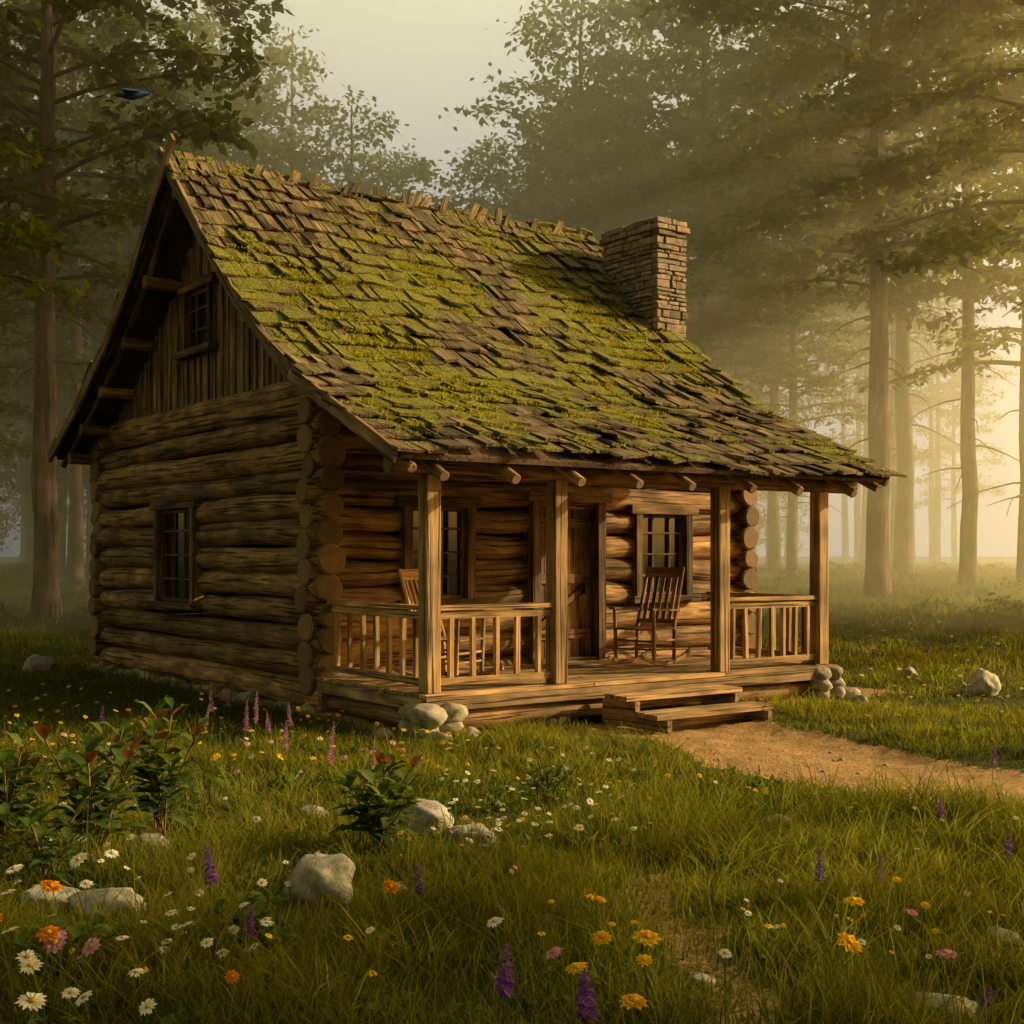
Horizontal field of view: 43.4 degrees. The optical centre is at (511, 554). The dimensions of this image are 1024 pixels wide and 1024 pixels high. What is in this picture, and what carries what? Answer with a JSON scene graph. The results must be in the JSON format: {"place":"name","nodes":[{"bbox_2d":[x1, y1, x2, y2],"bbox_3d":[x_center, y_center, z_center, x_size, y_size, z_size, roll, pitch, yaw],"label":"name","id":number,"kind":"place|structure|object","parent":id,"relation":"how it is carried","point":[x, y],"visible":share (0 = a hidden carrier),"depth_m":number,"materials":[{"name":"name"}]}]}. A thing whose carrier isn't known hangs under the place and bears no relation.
{"place":"outdoors","nodes":[
{"label":"outdoors","id":0,"kind":"place"},
{"bbox_2d":[112,88,158,99],"bbox_3d":[-3.800,-4.662,13.003,0.480,0.119,0.600,-8,21,-10],"label":"flying bird","id":1,"kind":"object","parent":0,"point":[130,93],"visible":1,"depth_m":12.96},
{"bbox_2d":[0,566,1023,1023],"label":"meadow grass","id":2,"kind":"structure","parent":0,"point":[774,846],"depth_m":6.65,"materials":[{"name":"green plant"}]},
{"bbox_2d":[0,556,1023,1023],"bbox_3d":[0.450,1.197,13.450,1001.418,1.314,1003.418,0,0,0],"label":"ground","id":3,"kind":"structure","parent":0,"point":[772,750],"depth_m":11.92,"materials":[{"name":"green plant"}]},
{"bbox_2d":[0,733,55,842],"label":"leafy shrub","id":4,"kind":"object","parent":3,"relation":"on","point":[18,763],"visible":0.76,"depth_m":7.59,"materials":[{"name":"green plant"}]},
{"bbox_2d":[22,654,56,671],"bbox_3d":[-7.034,1.635,19.172,0.444,0.317,0.384,0,0,0],"label":"stone","id":5,"kind":"object","parent":3,"relation":"on","point":[36,661],"visible":0.77,"depth_m":19.06,"materials":[{"name":"grey stone"}]},
{"bbox_2d":[0,800,90,881],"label":"leafy shrub","id":6,"kind":"object","parent":3,"relation":"on","point":[65,836],"visible":0.97,"depth_m":6.71,"materials":[{"name":"green plant"}]},
{"bbox_2d":[19,883,80,915],"bbox_3d":[-2.285,1.721,6.364,0.332,0.157,0.261,0,0,0],"label":"boulder","id":7,"kind":"object","parent":3,"relation":"on","point":[68,890],"visible":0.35,"depth_m":6.28,"materials":[{"name":"grey stone"}]},
{"bbox_2d":[0,0,124,501],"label":"forest tree","id":8,"kind":"object","parent":3,"relation":"on","point":[64,297],"visible":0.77,"depth_m":27.87,"materials":[{"name":"green plant"}]},
{"bbox_2d":[0,0,132,464],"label":"forest tree","id":9,"kind":"object","parent":3,"relation":"on","point":[6,374],"visible":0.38,"depth_m":33.62,"materials":[{"name":"green plant"}]},
{"bbox_2d":[8,913,136,983],"bbox_3d":[-1.818,1.624,5.304,0.520,0.298,0.447,0,0,0],"label":"leafy shrub","id":10,"kind":"object","parent":3,"relation":"on","point":[78,931],"visible":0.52,"depth_m":5.27,"materials":[{"name":"green plant"}]},
{"bbox_2d":[27,715,150,867],"bbox_3d":[-2.327,1.331,7.194,0.680,0.836,0.724,0,0,0],"label":"leafy shrub","id":11,"kind":"object","parent":3,"relation":"on","point":[122,762],"visible":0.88,"depth_m":7.17,"materials":[{"name":"green plant"}]},
{"bbox_2d":[66,887,145,922],"bbox_3d":[-1.933,1.702,6.183,0.332,0.226,0.399,0,0,-36],"label":"boulder","id":12,"kind":"object","parent":3,"relation":"on","point":[126,893],"visible":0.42,"depth_m":6.10,"materials":[{"name":"grey stone"}]},
{"bbox_2d":[0,0,226,589],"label":"forest tree","id":13,"kind":"object","parent":3,"relation":"on","point":[75,576],"visible":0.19,"depth_m":39.84,"materials":[{"name":"green plant"}]},
{"bbox_2d":[125,833,168,855],"bbox_3d":[-2.151,1.721,7.601,0.252,0.151,0.287,0,0,0],"label":"stone","id":14,"kind":"object","parent":3,"relation":"on","point":[153,835],"visible":0.32,"depth_m":7.57,"materials":[{"name":"grey stone"}]},
{"bbox_2d":[0,0,293,618],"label":"forest tree","id":15,"kind":"object","parent":3,"relation":"on","point":[43,237],"visible":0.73,"depth_m":28.64,"materials":[{"name":"green plant"}]},
{"bbox_2d":[118,697,215,836],"bbox_3d":[-2.127,1.314,7.843,0.561,0.871,0.534,0,0,24],"label":"leafy shrub","id":16,"kind":"object","parent":3,"relation":"on","point":[159,760],"visible":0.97,"depth_m":7.82,"materials":[{"name":"green plant"}]},
{"bbox_2d":[0,701,398,1023],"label":"orange wildflowers","id":17,"kind":"object","parent":3,"relation":"on","point":[50,932],"visible":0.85,"depth_m":5.74,"materials":[{"name":"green plant"}]},
{"bbox_2d":[201,882,297,953],"bbox_3d":[-1.073,1.616,5.588,0.462,0.315,0.364,0,0,22],"label":"leafy shrub","id":18,"kind":"object","parent":3,"relation":"on","point":[273,890],"visible":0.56,"depth_m":5.60,"materials":[{"name":"green plant"}]},
{"bbox_2d":[200,674,375,805],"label":"pink foxgloves","id":19,"kind":"object","parent":3,"relation":"on","point":[229,703],"visible":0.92,"depth_m":11.27,"materials":[{"name":"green plant"}]},
{"bbox_2d":[290,805,328,820],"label":"stone","id":20,"kind":"object","parent":3,"relation":"on","point":[304,809],"visible":0.47,"depth_m":8.35,"materials":[{"name":"grey stone"}]},
{"bbox_2d":[281,853,355,909],"bbox_3d":[-0.996,1.692,6.590,0.382,0.318,0.476,0,0,0],"label":"boulder","id":21,"kind":"object","parent":3,"relation":"on","point":[326,868],"visible":0.75,"depth_m":6.45,"materials":[{"name":"grey stone"}]},
{"bbox_2d":[327,748,437,855],"bbox_3d":[-0.748,1.437,7.468,0.653,0.604,0.713,0,0,0],"label":"leafy shrub","id":22,"kind":"object","parent":3,"relation":"on","point":[388,796],"visible":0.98,"depth_m":7.39,"materials":[{"name":"green plant"}]},
{"bbox_2d":[388,881,409,897],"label":"stone","id":23,"kind":"object","parent":3,"relation":"on","point":[401,889],"visible":0.13,"depth_m":6.53,"materials":[{"name":"grey stone"}]},
{"bbox_2d":[401,798,453,837],"bbox_3d":[-0.547,1.684,8.131,0.353,0.281,0.462,0,0,0],"label":"boulder","id":24,"kind":"object","parent":3,"relation":"on","point":[430,810],"visible":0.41,"depth_m":8.02,"materials":[{"name":"grey stone"}]},
{"bbox_2d":[444,824,498,850],"bbox_3d":[-0.238,1.720,7.703,0.322,0.207,0.230,0,0,43],"label":"stone","id":25,"kind":"object","parent":3,"relation":"on","point":[474,830],"visible":0.33,"depth_m":7.64,"materials":[{"name":"grey stone"}]},
{"bbox_2d":[47,133,906,743],"bbox_3d":[-0.960,-1.632,17.916,7.609,7.241,11.403,0,0,-36],"label":"log cabin","id":26,"kind":"object","parent":3,"relation":"on","point":[303,425],"visible":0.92,"depth_m":15.67,"materials":[{"name":"brown wood"}]},
{"bbox_2d":[166,293,677,601],"bbox_3d":[-1.380,-1.435,16.267,7.175,4.150,2.818,0,0,4],"label":"window glass","id":27,"kind":"structure","parent":26,"relation":"in","point":[660,524],"depth_m":17.15,"materials":[{"name":"black glass"}]},
{"bbox_2d":[147,272,700,663],"bbox_3d":[-1.275,-1.131,17.655,5.844,4.963,4.984,0,0,-36],"label":"window and door frames","id":28,"kind":"structure","parent":26,"relation":"in","point":[406,503],"depth_m":16.42,"materials":[{"name":"brown wood"}]},
{"bbox_2d":[385,569,503,677],"bbox_3d":[-0.723,0.735,13.739,1.145,1.181,0.631,0,0,28],"label":"rocking chair","id":29,"kind":"object","parent":26,"relation":"on","point":[406,575],"visible":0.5,"depth_m":13.75,"materials":[{"name":"brown wood"}]},
{"bbox_2d":[541,508,590,658],"bbox_3d":[0.625,0.320,16.230,0.921,1.944,0.083,0,0,-36],"label":"plank door","id":30,"kind":"structure","parent":26,"relation":"in","point":[578,521],"depth_m":16.34,"materials":[{"name":"brown wood"}]},
{"bbox_2d":[603,567,691,664],"bbox_3d":[1.665,0.735,15.714,0.631,1.181,1.145,0,0,38],"label":"rocking chair","id":31,"kind":"object","parent":26,"relation":"on","point":[676,573],"visible":1,"depth_m":15.82,"materials":[{"name":"brown wood"}]},
{"bbox_2d":[13,695,957,1000],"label":"pink wildflowers","id":32,"kind":"object","parent":3,"relation":"on","point":[91,945],"visible":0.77,"depth_m":5.16,"materials":[{"name":"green plant"}]},
{"bbox_2d":[0,0,1019,572],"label":"distant forest trees","id":33,"kind":"object","parent":3,"relation":"on","point":[574,196],"visible":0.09,"depth_m":56.74,"materials":[{"name":"green plant"}]},
{"bbox_2d":[0,618,1023,1023],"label":"white daisies","id":34,"kind":"object","parent":3,"relation":"on","point":[30,964],"visible":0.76,"depth_m":6.26,"materials":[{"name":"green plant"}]},
{"bbox_2d":[0,560,1023,618],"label":"undergrowth","id":35,"kind":"object","parent":3,"relation":"on","point":[855,568],"visible":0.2,"depth_m":37.57,"materials":[{"name":"green plant"}]},
{"bbox_2d":[3,676,1021,1023],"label":"yellow wildflowers","id":36,"kind":"object","parent":3,"relation":"on","point":[647,940],"visible":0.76,"depth_m":5.56,"materials":[{"name":"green plant"}]},
{"bbox_2d":[520,737,582,811],"bbox_3d":[0.267,1.514,8.800,0.450,0.491,0.310,0,0,0],"label":"leafy shrub","id":37,"kind":"object","parent":3,"relation":"on","point":[546,776],"visible":0.98,"depth_m":8.79,"materials":[{"name":"green plant"}]},
{"bbox_2d":[99,641,1012,1023],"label":"purple lupines","id":38,"kind":"object","parent":3,"relation":"on","point":[585,1001],"visible":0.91,"depth_m":4.62,"materials":[{"name":"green plant"}]},
{"bbox_2d":[688,973,715,987],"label":"stone","id":39,"kind":"object","parent":3,"relation":"on","point":[697,977],"visible":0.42,"depth_m":5.12,"materials":[{"name":"grey stone"}]},
{"bbox_2d":[544,0,869,388],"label":"forest tree","id":40,"kind":"object","parent":3,"relation":"on","point":[677,36],"visible":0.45,"depth_m":48.84,"materials":[{"name":"green plant"}]},
{"bbox_2d":[649,69,835,491],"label":"forest tree","id":41,"kind":"object","parent":3,"relation":"on","point":[738,340],"visible":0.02,"depth_m":63.72,"materials":[{"name":"green plant"}]},
{"bbox_2d":[664,24,889,572],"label":"forest tree","id":42,"kind":"object","parent":3,"relation":"on","point":[774,557],"visible":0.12,"depth_m":55.75,"materials":[{"name":"green plant"}]},
{"bbox_2d":[690,22,869,578],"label":"forest tree","id":43,"kind":"object","parent":3,"relation":"on","point":[827,381],"visible":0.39,"depth_m":49.77,"materials":[{"name":"green plant"}]},
{"bbox_2d":[635,731,1004,794],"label":"path pebbles","id":44,"kind":"object","parent":3,"relation":"on","point":[841,759],"visible":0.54,"depth_m":11.19,"materials":[{"name":"stone"}]},
{"bbox_2d":[632,0,1023,597],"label":"forest tree","id":45,"kind":"object","parent":3,"relation":"on","point":[884,295],"visible":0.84,"depth_m":35.89,"materials":[{"name":"green plant"}]},
{"bbox_2d":[850,694,867,703],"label":"stone","id":46,"kind":"object","parent":3,"relation":"on","point":[857,697],"visible":0.54,"depth_m":14.82,"materials":[{"name":"grey stone"}]},
{"bbox_2d":[727,0,1023,577],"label":"forest tree","id":47,"kind":"object","parent":3,"relation":"on","point":[903,545],"visible":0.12,"depth_m":49.72,"materials":[{"name":"green plant"}]},
{"bbox_2d":[792,0,1023,316],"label":"forest tree","id":48,"kind":"object","parent":3,"relation":"on","point":[973,240],"visible":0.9,"depth_m":31.02,"materials":[{"name":"green plant"}]},
{"bbox_2d":[896,667,919,678],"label":"stone","id":49,"kind":"object","parent":3,"relation":"on","point":[910,670],"visible":0.51,"depth_m":18.01,"materials":[{"name":"grey stone"}]},
{"bbox_2d":[794,2,1023,587],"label":"forest tree","id":50,"kind":"object","parent":3,"relation":"on","point":[968,569],"visible":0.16,"depth_m":40.81,"materials":[{"name":"green plant"}]},
{"bbox_2d":[857,0,1023,587],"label":"forest tree","id":51,"kind":"object","parent":3,"relation":"on","point":[959,287],"visible":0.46,"depth_m":38.85,"materials":[{"name":"green plant"}]},
{"bbox_2d":[911,992,985,1022],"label":"boulder","id":52,"kind":"object","parent":3,"relation":"on","point":[940,998],"visible":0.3,"depth_m":4.82,"materials":[{"name":"grey stone"}]},
{"bbox_2d":[966,668,1000,696],"bbox_3d":[5.885,1.627,16.046,0.438,0.442,0.358,0,0,0],"label":"stone","id":53,"kind":"object","parent":3,"relation":"on","point":[978,682],"visible":0.78,"depth_m":15.92,"materials":[{"name":"grey stone"}]},
{"bbox_2d":[987,926,1023,954],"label":"stone","id":54,"kind":"object","parent":3,"relation":"on","point":[1005,932],"visible":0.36,"depth_m":5.66,"materials":[{"name":"grey stone"}]},
{"bbox_2d":[0,0,1023,556],"label":"sky","id":55,"kind":"structure","parent":0,"point":[419,59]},
{"bbox_2d":[762,814,795,826],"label":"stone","id":56,"kind":"object","parent":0,"point":[775,819],"visible":0.11,"depth_m":8.31,"materials":[{"name":"grey stone"}]}
]}

